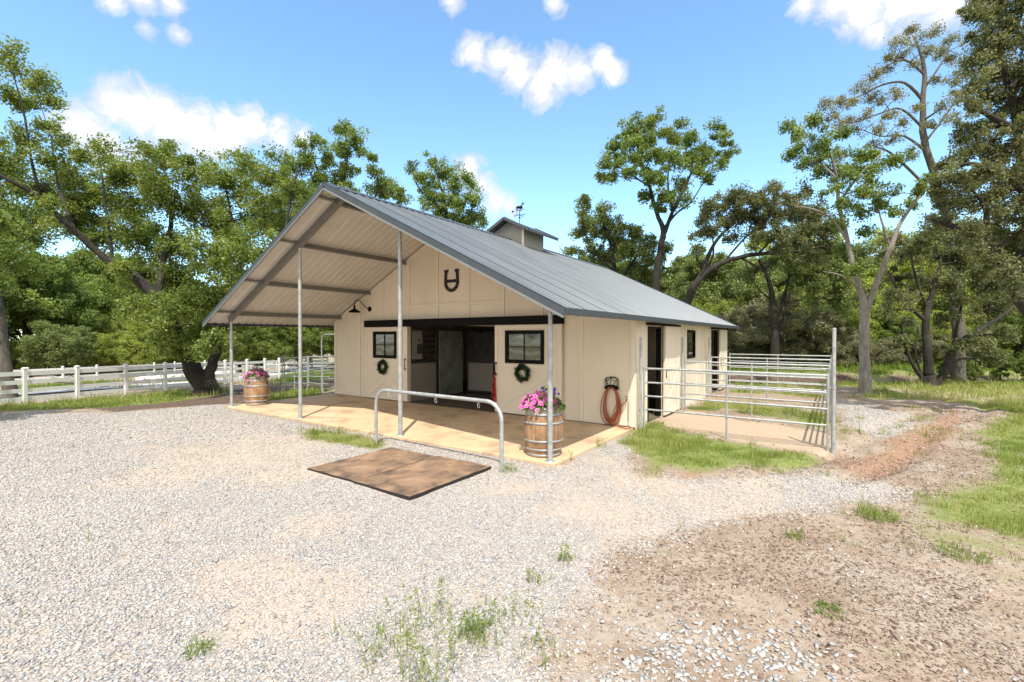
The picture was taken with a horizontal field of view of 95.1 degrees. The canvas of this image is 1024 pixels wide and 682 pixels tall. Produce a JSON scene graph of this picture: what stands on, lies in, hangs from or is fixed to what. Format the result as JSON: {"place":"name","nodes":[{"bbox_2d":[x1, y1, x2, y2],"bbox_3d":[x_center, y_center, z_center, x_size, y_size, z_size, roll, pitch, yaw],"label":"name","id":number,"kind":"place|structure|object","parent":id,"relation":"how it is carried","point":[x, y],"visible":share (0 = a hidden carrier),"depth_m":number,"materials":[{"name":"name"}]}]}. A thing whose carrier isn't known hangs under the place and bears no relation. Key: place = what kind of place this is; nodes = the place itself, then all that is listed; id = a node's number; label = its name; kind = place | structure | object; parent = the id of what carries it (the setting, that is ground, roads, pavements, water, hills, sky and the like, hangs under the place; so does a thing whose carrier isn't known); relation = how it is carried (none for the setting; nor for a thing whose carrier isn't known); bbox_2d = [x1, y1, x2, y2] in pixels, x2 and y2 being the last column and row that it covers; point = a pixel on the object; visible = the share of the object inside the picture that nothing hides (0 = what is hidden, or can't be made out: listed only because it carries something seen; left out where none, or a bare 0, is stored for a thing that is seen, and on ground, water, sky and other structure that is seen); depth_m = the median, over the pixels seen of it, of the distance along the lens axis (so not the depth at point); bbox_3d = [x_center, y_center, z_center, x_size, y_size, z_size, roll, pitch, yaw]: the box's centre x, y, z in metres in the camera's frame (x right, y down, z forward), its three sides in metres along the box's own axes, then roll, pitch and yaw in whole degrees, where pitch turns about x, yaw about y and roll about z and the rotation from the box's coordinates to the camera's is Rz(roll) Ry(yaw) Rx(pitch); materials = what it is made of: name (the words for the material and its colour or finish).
{"place":"outdoors","nodes":[
{"label":"outdoors","id":0,"kind":"place"},
{"bbox_2d":[18,364,330,394],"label":"driveway","id":1,"kind":"structure","parent":0,"point":[92,388],"depth_m":28.54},
{"bbox_2d":[0,340,1023,681],"bbox_3d":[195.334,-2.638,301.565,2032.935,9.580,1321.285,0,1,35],"label":"ground","id":2,"kind":"structure","parent":0,"point":[806,440],"depth_m":4.86,"materials":[{"name":"gravel"}]},
{"bbox_2d":[0,209,25,241],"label":"round oak","id":3,"kind":"object","parent":2,"relation":"on","point":[4,224],"visible":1,"depth_m":12.94,"materials":[{"name":"green plant"}]},
{"bbox_2d":[0,249,41,367],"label":"dark tree","id":4,"kind":"object","parent":2,"relation":"on","point":[22,305],"visible":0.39,"depth_m":46.65,"materials":[{"name":"green plant"}]},
{"bbox_2d":[10,343,33,380],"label":"light tree","id":5,"kind":"object","parent":2,"relation":"on","point":[15,355],"visible":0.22,"depth_m":45.50,"materials":[{"name":"green plant"}]},
{"bbox_2d":[0,133,61,398],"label":"oak tree","id":6,"kind":"object","parent":2,"relation":"on","point":[13,253],"visible":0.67,"depth_m":20.41,"materials":[{"name":"green plant"}]},
{"bbox_2d":[3,249,105,377],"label":"dark tree","id":7,"kind":"object","parent":2,"relation":"on","point":[62,308],"visible":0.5,"depth_m":49.87,"materials":[{"name":"green plant"}]},
{"bbox_2d":[15,320,101,375],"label":"bush","id":8,"kind":"object","parent":2,"relation":"on","point":[68,351],"visible":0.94,"depth_m":44.75,"materials":[{"name":"green plant"}]},
{"bbox_2d":[13,272,125,374],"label":"dark tree","id":9,"kind":"object","parent":2,"relation":"on","point":[89,282],"visible":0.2,"depth_m":59.59,"materials":[{"name":"green plant"}]},
{"bbox_2d":[78,333,121,373],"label":"light tree","id":10,"kind":"object","parent":2,"relation":"on","point":[108,349],"visible":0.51,"depth_m":49.61,"materials":[{"name":"green plant"}]},
{"bbox_2d":[62,248,149,334],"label":"dark tree","id":11,"kind":"object","parent":2,"relation":"on","point":[95,265],"visible":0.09,"depth_m":64.47,"materials":[{"name":"green plant"}]},
{"bbox_2d":[83,314,152,374],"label":"light tree","id":12,"kind":"object","parent":2,"relation":"on","point":[107,325],"visible":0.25,"depth_m":55.24,"materials":[{"name":"green plant"}]},
{"bbox_2d":[0,358,280,403],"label":"white fence","id":13,"kind":"object","parent":2,"relation":"on","point":[24,381],"visible":0.73,"depth_m":20.96,"materials":[{"name":"plastic"}]},
{"bbox_2d":[114,329,177,372],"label":"light tree","id":14,"kind":"object","parent":2,"relation":"on","point":[128,353],"visible":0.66,"depth_m":48.28,"materials":[{"name":"green plant"}]},
{"bbox_2d":[99,266,196,332],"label":"dark tree","id":15,"kind":"object","parent":2,"relation":"on","point":[111,296],"visible":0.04,"depth_m":59.52,"materials":[{"name":"green plant"}]},
{"bbox_2d":[0,32,321,395],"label":"oak tree","id":16,"kind":"object","parent":2,"relation":"on","point":[178,321],"visible":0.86,"depth_m":19.57,"materials":[{"name":"green plant"}]},
{"bbox_2d":[13,355,328,382],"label":"white fence","id":17,"kind":"object","parent":2,"relation":"on","point":[175,369],"visible":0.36,"depth_m":44.87,"materials":[{"name":"plastic"}]},
{"bbox_2d":[181,619,242,658],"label":"weed","id":18,"kind":"object","parent":2,"relation":"on","point":[201,647],"visible":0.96,"depth_m":3.21,"materials":[{"name":"green plant"}]},
{"bbox_2d":[223,326,297,368],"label":"round oak","id":19,"kind":"object","parent":2,"relation":"on","point":[269,345],"visible":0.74,"depth_m":42.34,"materials":[{"name":"green plant"}]},
{"bbox_2d":[282,356,307,390],"bbox_3d":[-9.155,1.402,19.718,1.944,1.582,0.048,0,1,35],"label":"pen panel","id":20,"kind":"object","parent":2,"relation":"on","point":[294,370],"visible":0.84,"depth_m":19.70,"materials":[{"name":"metal"}]},
{"bbox_2d":[265,327,333,368],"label":"round oak","id":21,"kind":"object","parent":2,"relation":"on","point":[311,338],"visible":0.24,"depth_m":45.24,"materials":[{"name":"green plant"}]},
{"bbox_2d":[256,117,414,234],"bbox_3d":[-11.682,-5.952,29.904,10.391,17.533,4.945,0,1,0],"label":"oak tree","id":22,"kind":"object","parent":2,"relation":"on","point":[382,189],"visible":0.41,"depth_m":29.29,"materials":[{"name":"green plant"}]},
{"bbox_2d":[356,616,384,678],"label":"weed","id":23,"kind":"object","parent":2,"relation":"on","point":[372,649],"visible":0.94,"depth_m":3.01,"materials":[{"name":"green plant"}]},
{"bbox_2d":[307,447,435,481],"bbox_3d":[-2.310,2.055,7.903,1.190,0.056,1.731,0,1,35],"label":"rubber mat","id":24,"kind":"object","parent":2,"relation":"on","point":[354,468],"visible":0.95,"depth_m":7.74,"materials":[{"name":"rubber"}]},
{"bbox_2d":[347,608,419,659],"bbox_3d":[-0.872,2.033,3.254,0.468,0.262,0.473,0,1,35],"label":"weed","id":25,"kind":"object","parent":2,"relation":"on","point":[407,630],"visible":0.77,"depth_m":3.28,"materials":[{"name":"green plant"}]},
{"bbox_2d":[385,579,422,681],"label":"weed","id":26,"kind":"object","parent":2,"relation":"on","point":[410,648],"visible":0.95,"depth_m":2.89,"materials":[{"name":"green plant"}]},
{"bbox_2d":[353,456,490,499],"bbox_3d":[-1.324,2.062,7.239,1.180,0.054,1.790,0,1,35],"label":"rubber mat","id":27,"kind":"object","parent":2,"relation":"on","point":[416,479],"visible":0.99,"depth_m":7.05,"materials":[{"name":"rubber"}]},
{"bbox_2d":[224,394,632,466],"bbox_3d":[-2.972,2.046,12.498,11.440,0.120,3.700,0,1,35],"label":"concrete apron","id":28,"kind":"object","parent":2,"relation":"on","point":[474,431],"visible":0.66,"depth_m":11.21,"materials":[{"name":"concrete"}]},
{"bbox_2d":[243,375,268,405],"bbox_3d":[-7.921,1.525,14.526,0.710,0.880,0.710,0,1,-23],"label":"wine barrel","id":29,"kind":"object","parent":28,"relation":"on","point":[256,392],"visible":0.97,"depth_m":14.25,"materials":[{"name":"wood"}]},
{"bbox_2d":[242,367,269,380],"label":"petunia plant","id":30,"kind":"object","parent":29,"relation":"in","point":[259,372],"visible":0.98,"depth_m":14.37,"materials":[{"name":"pink plant"}]},
{"bbox_2d":[202,182,739,462],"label":"horse barn","id":31,"kind":"structure","parent":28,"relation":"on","point":[572,330],"depth_m":13.22,"materials":[{"name":"paint"}]},
{"bbox_2d":[365,327,408,400],"bbox_3d":[-4.181,0.730,15.492,2.040,2.387,0.147,0,1,35],"label":"door","id":32,"kind":"structure","parent":31,"relation":"in","point":[381,342],"depth_m":15.49,"materials":[{"name":"paint"}]},
{"bbox_2d":[439,331,462,394],"bbox_3d":[-2.166,0.772,16.720,0.030,2.250,1.210,0,1,35],"label":"stall door","id":33,"kind":"structure","parent":31,"relation":"in","point":[450,342],"depth_m":16.67,"materials":[{"name":"metal"}]},
{"bbox_2d":[444,269,458,291],"bbox_3d":[-1.805,-1.795,13.947,0.570,0.665,0.030,0,1,35],"label":"horseshoe","id":34,"kind":"object","parent":31,"relation":"attached to","point":[451,280],"visible":1,"depth_m":13.94,"materials":[{"name":"metal"}]},
{"bbox_2d":[467,333,494,393],"bbox_3d":[-1.141,0.789,17.072,1.260,2.190,0.067,0,1,35],"label":"half door","id":35,"kind":"structure","parent":31,"relation":"in","point":[480,346],"depth_m":17.06,"materials":[{"name":"wood"}]},
{"bbox_2d":[514,363,529,382],"bbox_3d":[0.264,0.857,12.349,0.560,0.560,0.151,-44,-23,27],"label":"wreath","id":36,"kind":"object","parent":31,"relation":"attached to","point":[526,372],"visible":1,"depth_m":12.35,"materials":[{"name":"green plant"}]},
{"bbox_2d":[495,324,562,416],"bbox_3d":[0.383,0.759,12.352,2.080,2.387,0.147,0,1,35],"label":"door","id":37,"kind":"structure","parent":31,"relation":"in","point":[514,344],"depth_m":12.42,"materials":[{"name":"paint"}]},
{"bbox_2d":[604,376,618,389],"bbox_3d":[2.355,0.999,11.074,0.382,0.315,0.104,0,1,35],"label":"hose hanger","id":38,"kind":"object","parent":31,"relation":"attached to","point":[610,386],"visible":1,"depth_m":11.03,"materials":[{"name":"black metal"}]},
{"bbox_2d":[600,387,630,428],"bbox_3d":[2.450,1.527,10.961,0.226,0.936,0.817,0,1,-39],"label":"garden hose","id":39,"kind":"object","parent":38,"relation":"hanging from","point":[612,420],"visible":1,"depth_m":10.98,"materials":[{"name":"rubber"}]},
{"bbox_2d":[663,326,679,414],"bbox_3d":[4.444,0.781,12.993,0.075,2.360,1.380,0,1,35],"label":"door","id":40,"kind":"structure","parent":31,"relation":"in","point":[671,335],"depth_m":12.90,"materials":[{"name":"paint"}]},
{"bbox_2d":[687,330,695,357],"bbox_3d":[5.733,0.102,15.073,0.105,0.880,0.980,0,1,35],"label":"window","id":41,"kind":"structure","parent":31,"relation":"in","point":[691,335],"depth_m":15.15,"materials":[{"name":"black metal"}]},
{"bbox_2d":[719,330,726,389],"bbox_3d":[8.569,0.726,18.991,0.075,2.360,1.380,0,1,35],"label":"door","id":42,"kind":"structure","parent":31,"relation":"in","point":[722,333],"depth_m":18.81,"materials":[{"name":"paint"}]},
{"bbox_2d":[524,403,563,457],"bbox_3d":[0.566,1.581,8.373,0.710,0.880,0.710,0,1,35],"label":"wine barrel","id":43,"kind":"object","parent":28,"relation":"on","point":[535,431],"visible":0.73,"depth_m":8.09,"materials":[{"name":"wood"}]},
{"bbox_2d":[519,386,565,413],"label":"petunia plant","id":44,"kind":"object","parent":43,"relation":"in","point":[539,397],"visible":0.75,"depth_m":8.20,"materials":[{"name":"pink plant"}]},
{"bbox_2d":[390,623,470,681],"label":"weed","id":45,"kind":"object","parent":2,"relation":"on","point":[437,663],"visible":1,"depth_m":2.85,"materials":[{"name":"green plant"}]},
{"bbox_2d":[406,576,461,627],"bbox_3d":[-0.652,1.979,3.622,0.582,0.320,0.374,0,1,20],"label":"weed","id":46,"kind":"object","parent":2,"relation":"on","point":[416,590],"visible":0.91,"depth_m":3.56,"materials":[{"name":"green plant"}]},
{"bbox_2d":[374,389,503,472],"bbox_3d":[-1.440,1.557,8.411,3.238,1.233,0.078,0,1,37],"label":"hitching rail","id":47,"kind":"object","parent":2,"relation":"on","point":[478,400],"visible":0.96,"depth_m":8.10,"materials":[{"name":"metal"}]},
{"bbox_2d":[404,150,488,229],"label":"oak tree","id":48,"kind":"object","parent":2,"relation":"on","point":[447,201],"visible":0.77,"depth_m":32.42,"materials":[{"name":"green plant"}]},
{"bbox_2d":[429,585,465,669],"bbox_3d":[-0.447,1.921,3.082,0.191,0.438,0.312,0,1,-30],"label":"weed","id":49,"kind":"object","parent":2,"relation":"on","point":[449,637],"visible":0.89,"depth_m":3.03,"materials":[{"name":"green plant"}]},
{"bbox_2d":[450,602,508,643],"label":"weed","id":50,"kind":"object","parent":2,"relation":"on","point":[469,626],"visible":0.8,"depth_m":3.37,"materials":[{"name":"green plant"}]},
{"bbox_2d":[472,591,506,659],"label":"weed","id":51,"kind":"object","parent":2,"relation":"on","point":[485,620],"visible":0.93,"depth_m":3.17,"materials":[{"name":"green plant"}]},
{"bbox_2d":[0,355,1023,681],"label":"grass","id":52,"kind":"structure","parent":2,"relation":"on","point":[676,443],"depth_m":12.99,"materials":[{"name":"plant"}]},
{"bbox_2d":[0,403,1023,681],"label":"gravel stones","id":53,"kind":"object","parent":2,"relation":"on","point":[28,507],"visible":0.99,"depth_m":4.62,"materials":[{"name":"gravel"}]},
{"bbox_2d":[482,588,560,627],"bbox_3d":[0.035,2.025,3.630,0.539,0.214,0.586,0,1,35],"label":"weed","id":54,"kind":"object","parent":2,"relation":"on","point":[499,611],"visible":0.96,"depth_m":3.58,"materials":[{"name":"green plant"}]},
{"bbox_2d":[518,625,562,669],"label":"weed","id":55,"kind":"object","parent":2,"relation":"on","point":[540,638],"visible":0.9,"depth_m":3.21,"materials":[{"name":"green plant"}]},
{"bbox_2d":[559,193,681,296],"bbox_3d":[7.280,-3.556,31.456,7.998,11.828,5.461,0,1,16],"label":"oak tree","id":56,"kind":"object","parent":2,"relation":"on","point":[620,247],"visible":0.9,"depth_m":30.61,"materials":[{"name":"green plant"}]},
{"bbox_2d":[638,337,641,429],"bbox_3d":[2.955,1.082,10.786,0.105,2.338,0.079,1,1,62],"label":"gate post","id":57,"kind":"object","parent":2,"relation":"on","point":[640,382],"visible":0.86,"depth_m":10.75,"materials":[{"name":"metal"}]},
{"bbox_2d":[593,103,741,290],"bbox_3d":[9.232,-5.894,27.848,9.263,16.349,4.268,0,1,-4],"label":"oak tree","id":58,"kind":"object","parent":2,"relation":"on","point":[631,136],"visible":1,"depth_m":27.69,"materials":[{"name":"green plant"}]},
{"bbox_2d":[680,337,683,409],"bbox_3d":[4.995,1.055,13.752,0.105,2.338,0.079,1,1,62],"label":"gate post","id":59,"kind":"object","parent":2,"relation":"on","point":[682,373],"visible":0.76,"depth_m":13.72,"materials":[{"name":"metal"}]},
{"bbox_2d":[373,403,1023,681],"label":"wood chips","id":60,"kind":"object","parent":2,"relation":"on","point":[895,622],"visible":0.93,"depth_m":4.10,"materials":[{"name":"brown wood"}]},
{"bbox_2d":[651,249,756,272],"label":"olive tree","id":61,"kind":"object","parent":2,"relation":"on","point":[679,260],"depth_m":52.66,"materials":[{"name":"green plant"}]},
{"bbox_2d":[665,249,780,314],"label":"olive tree","id":62,"kind":"object","parent":2,"relation":"on","point":[709,291],"visible":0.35,"depth_m":36.16,"materials":[{"name":"green plant"}]},
{"bbox_2d":[701,299,752,343],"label":"light tree","id":63,"kind":"object","parent":2,"relation":"on","point":[709,308],"visible":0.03,"depth_m":33.51,"materials":[{"name":"green plant"}]},
{"bbox_2d":[643,366,829,451],"bbox_3d":[4.491,1.343,9.798,3.554,1.495,0.048,0,1,35],"label":"pen panel","id":64,"kind":"object","parent":2,"relation":"on","point":[827,375],"visible":0.85,"depth_m":9.66,"materials":[{"name":"metal"}]},
{"bbox_2d":[679,255,800,294],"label":"olive tree","id":65,"kind":"object","parent":2,"relation":"on","point":[752,259],"visible":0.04,"depth_m":42.69,"materials":[{"name":"green plant"}]},
{"bbox_2d":[713,312,770,364],"bbox_3d":[13.844,0.075,29.734,4.624,3.933,4.506,0,1,-1],"label":"grey shrub","id":66,"kind":"object","parent":2,"relation":"on","point":[736,338],"visible":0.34,"depth_m":28.76,"materials":[{"name":"green plant"}]},
{"bbox_2d":[684,360,830,421],"bbox_3d":[6.525,1.316,12.755,3.554,1.495,0.048,0,1,35],"label":"pen panel","id":67,"kind":"object","parent":2,"relation":"on","point":[751,375],"visible":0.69,"depth_m":12.69,"materials":[{"name":"metal"}]},
{"bbox_2d":[722,305,799,365],"bbox_3d":[15.653,-0.193,30.721,5.491,4.554,5.351,0,1,17],"label":"grey shrub","id":68,"kind":"object","parent":2,"relation":"on","point":[749,312],"visible":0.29,"depth_m":29.76,"materials":[{"name":"green plant"}]},
{"bbox_2d":[683,176,849,304],"bbox_3d":[13.703,-3.192,24.796,10.046,11.139,5.193,0,1,-3],"label":"oak tree","id":69,"kind":"object","parent":2,"relation":"on","point":[801,231],"visible":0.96,"depth_m":24.76,"materials":[{"name":"green plant"}]},
{"bbox_2d":[710,356,830,403],"bbox_3d":[8.537,1.289,15.680,3.554,1.495,0.048,0,1,35],"label":"pen panel","id":70,"kind":"object","parent":2,"relation":"on","point":[766,366],"visible":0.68,"depth_m":15.66,"materials":[{"name":"metal"}]},
{"bbox_2d":[743,232,816,258],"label":"light tree","id":71,"kind":"object","parent":2,"relation":"on","point":[761,245],"visible":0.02,"depth_m":61.30,"materials":[{"name":"green plant"}]},
{"bbox_2d":[729,353,831,386],"bbox_3d":[10.577,1.262,18.646,3.554,1.495,0.048,0,1,35],"label":"pen panel","id":72,"kind":"object","parent":2,"relation":"on","point":[777,355],"visible":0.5,"depth_m":18.59,"materials":[{"name":"metal"}]},
{"bbox_2d":[749,290,846,365],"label":"tree","id":73,"kind":"object","parent":2,"relation":"on","point":[792,321],"visible":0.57,"depth_m":28.85,"materials":[{"name":"green plant"}]},
{"bbox_2d":[731,240,869,370],"bbox_3d":[17.338,-1.828,27.078,7.895,7.746,4.539,0,1,-5],"label":"oak tree","id":74,"kind":"object","parent":2,"relation":"on","point":[820,283],"visible":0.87,"depth_m":26.83,"materials":[{"name":"green plant"}]},
{"bbox_2d":[735,232,893,304],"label":"olive tree","id":75,"kind":"object","parent":2,"relation":"on","point":[864,246],"visible":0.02,"depth_m":41.86,"materials":[{"name":"green plant"}]},
{"bbox_2d":[788,308,858,363],"bbox_3d":[19.769,-0.063,31.247,5.202,4.231,5.070,0,1,-37],"label":"grey shrub","id":76,"kind":"object","parent":2,"relation":"on","point":[811,336],"visible":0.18,"depth_m":29.97,"materials":[{"name":"green plant"}]},
{"bbox_2d":[810,598,849,621],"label":"weed","id":77,"kind":"object","parent":2,"relation":"on","point":[828,608],"visible":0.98,"depth_m":3.66,"materials":[{"name":"green plant"}]},
{"bbox_2d":[829,328,835,454],"bbox_3d":[5.993,1.011,8.744,0.105,2.518,0.079,1,1,62],"label":"gate post","id":78,"kind":"object","parent":2,"relation":"on","point":[833,433],"visible":0.89,"depth_m":8.71,"materials":[{"name":"metal"}]},
{"bbox_2d":[809,305,858,356],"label":"dark tree","id":79,"kind":"object","parent":2,"relation":"on","point":[824,307],"visible":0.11,"depth_m":32.28,"materials":[{"name":"green plant"}]},
{"bbox_2d":[805,325,873,367],"bbox_3d":[20.472,0.449,29.301,3.468,3.040,3.380,0,1,-30],"label":"grey shrub","id":80,"kind":"object","parent":2,"relation":"on","point":[849,345],"visible":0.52,"depth_m":28.66,"materials":[{"name":"green plant"}]},
{"bbox_2d":[822,309,881,358],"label":"light tree","id":81,"kind":"object","parent":2,"relation":"on","point":[856,319],"visible":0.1,"depth_m":31.48,"materials":[{"name":"green plant"}]},
{"bbox_2d":[777,108,941,393],"bbox_3d":[13.299,-3.323,18.017,5.878,11.233,2.865,0,1,-2],"label":"oak tree","id":82,"kind":"object","parent":2,"relation":"on","point":[871,155],"visible":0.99,"depth_m":17.74,"materials":[{"name":"green plant"}]},
{"bbox_2d":[810,258,915,309],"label":"olive tree","id":83,"kind":"object","parent":2,"relation":"on","point":[867,264],"visible":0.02,"depth_m":39.44,"materials":[{"name":"green plant"}]},
{"bbox_2d":[823,286,916,361],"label":"light tree","id":84,"kind":"object","parent":2,"relation":"on","point":[876,298],"visible":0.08,"depth_m":33.16,"materials":[{"name":"green plant"}]},
{"bbox_2d":[853,336,911,365],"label":"grey shrub","id":85,"kind":"object","parent":2,"relation":"on","point":[882,349],"visible":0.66,"depth_m":29.43,"materials":[{"name":"green plant"}]},
{"bbox_2d":[848,493,936,523],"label":"weed","id":86,"kind":"object","parent":2,"relation":"on","point":[878,515],"visible":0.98,"depth_m":5.49,"materials":[{"name":"green plant"}]},
{"bbox_2d":[854,303,933,356],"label":"light tree","id":87,"kind":"object","parent":2,"relation":"on","point":[880,318],"visible":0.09,"depth_m":31.72,"materials":[{"name":"green plant"}]},
{"bbox_2d":[817,19,981,382],"bbox_3d":[20.274,-6.984,24.043,9.876,19.855,4.181,0,1,1],"label":"oak tree","id":88,"kind":"object","parent":2,"relation":"on","point":[958,370],"visible":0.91,"depth_m":23.82,"materials":[{"name":"green plant"}]},
{"bbox_2d":[878,315,932,364],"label":"tree","id":89,"kind":"object","parent":2,"relation":"on","point":[892,327],"visible":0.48,"depth_m":30.60,"materials":[{"name":"green plant"}]},
{"bbox_2d":[869,218,955,249],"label":"light tree","id":90,"kind":"object","parent":2,"relation":"on","point":[907,235],"visible":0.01,"depth_m":60.74,"materials":[{"name":"green plant"}]},
{"bbox_2d":[850,256,977,320],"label":"light tree","id":91,"kind":"object","parent":2,"relation":"on","point":[869,276],"visible":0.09,"depth_m":35.66,"materials":[{"name":"green plant"}]},
{"bbox_2d":[890,323,948,364],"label":"grey shrub","id":92,"kind":"object","parent":2,"relation":"on","point":[920,348],"visible":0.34,"depth_m":30.21,"materials":[{"name":"green plant"}]},
{"bbox_2d":[907,310,968,364],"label":"tree","id":93,"kind":"object","parent":2,"relation":"on","point":[936,332],"visible":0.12,"depth_m":30.98,"materials":[{"name":"green plant"}]},
{"bbox_2d":[896,247,983,319],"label":"light tree","id":94,"kind":"object","parent":2,"relation":"on","point":[904,270],"visible":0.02,"depth_m":39.71,"materials":[{"name":"green plant"}]},
{"bbox_2d":[868,210,1021,385],"bbox_3d":[19.492,-1.878,20.488,7.264,8.334,4.114,0,1,1],"label":"oak tree","id":95,"kind":"object","parent":2,"relation":"on","point":[956,264],"visible":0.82,"depth_m":20.54,"materials":[{"name":"green plant"}]},
{"bbox_2d":[929,538,993,565],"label":"weed","id":96,"kind":"object","parent":2,"relation":"on","point":[960,549],"visible":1,"depth_m":4.56,"materials":[{"name":"green plant"}]},
{"bbox_2d":[930,302,997,344],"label":"light tree","id":97,"kind":"object","parent":2,"relation":"on","point":[970,326],"visible":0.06,"depth_m":31.44,"materials":[{"name":"green plant"}]},
{"bbox_2d":[934,328,998,368],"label":"grey shrub","id":98,"kind":"object","parent":2,"relation":"on","point":[944,353],"visible":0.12,"depth_m":27.61,"materials":[{"name":"green plant"}]},
{"bbox_2d":[919,0,1023,319],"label":"oak tree","id":99,"kind":"object","parent":2,"relation":"on","point":[993,47],"visible":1,"depth_m":11.94,"materials":[{"name":"green plant"}]},
{"bbox_2d":[966,361,984,381],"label":"bush","id":100,"kind":"object","parent":2,"relation":"on","point":[972,371],"visible":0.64,"depth_m":24.23,"materials":[{"name":"green plant"}]},
{"bbox_2d":[970,304,1023,360],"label":"dark tree","id":101,"kind":"object","parent":2,"relation":"on","point":[1018,321],"visible":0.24,"depth_m":28.56,"materials":[{"name":"green plant"}]},
{"bbox_2d":[984,348,1019,381],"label":"tree","id":102,"kind":"object","parent":2,"relation":"on","point":[998,372],"visible":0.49,"depth_m":24.62,"materials":[{"name":"green plant"}]},
{"bbox_2d":[0,0,1023,338],"label":"sky","id":103,"kind":"structure","parent":0,"point":[528,95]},
{"bbox_2d":[338,379,715,428],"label":"stall floor","id":104,"kind":"structure","parent":0,"point":[461,404],"depth_m":15.00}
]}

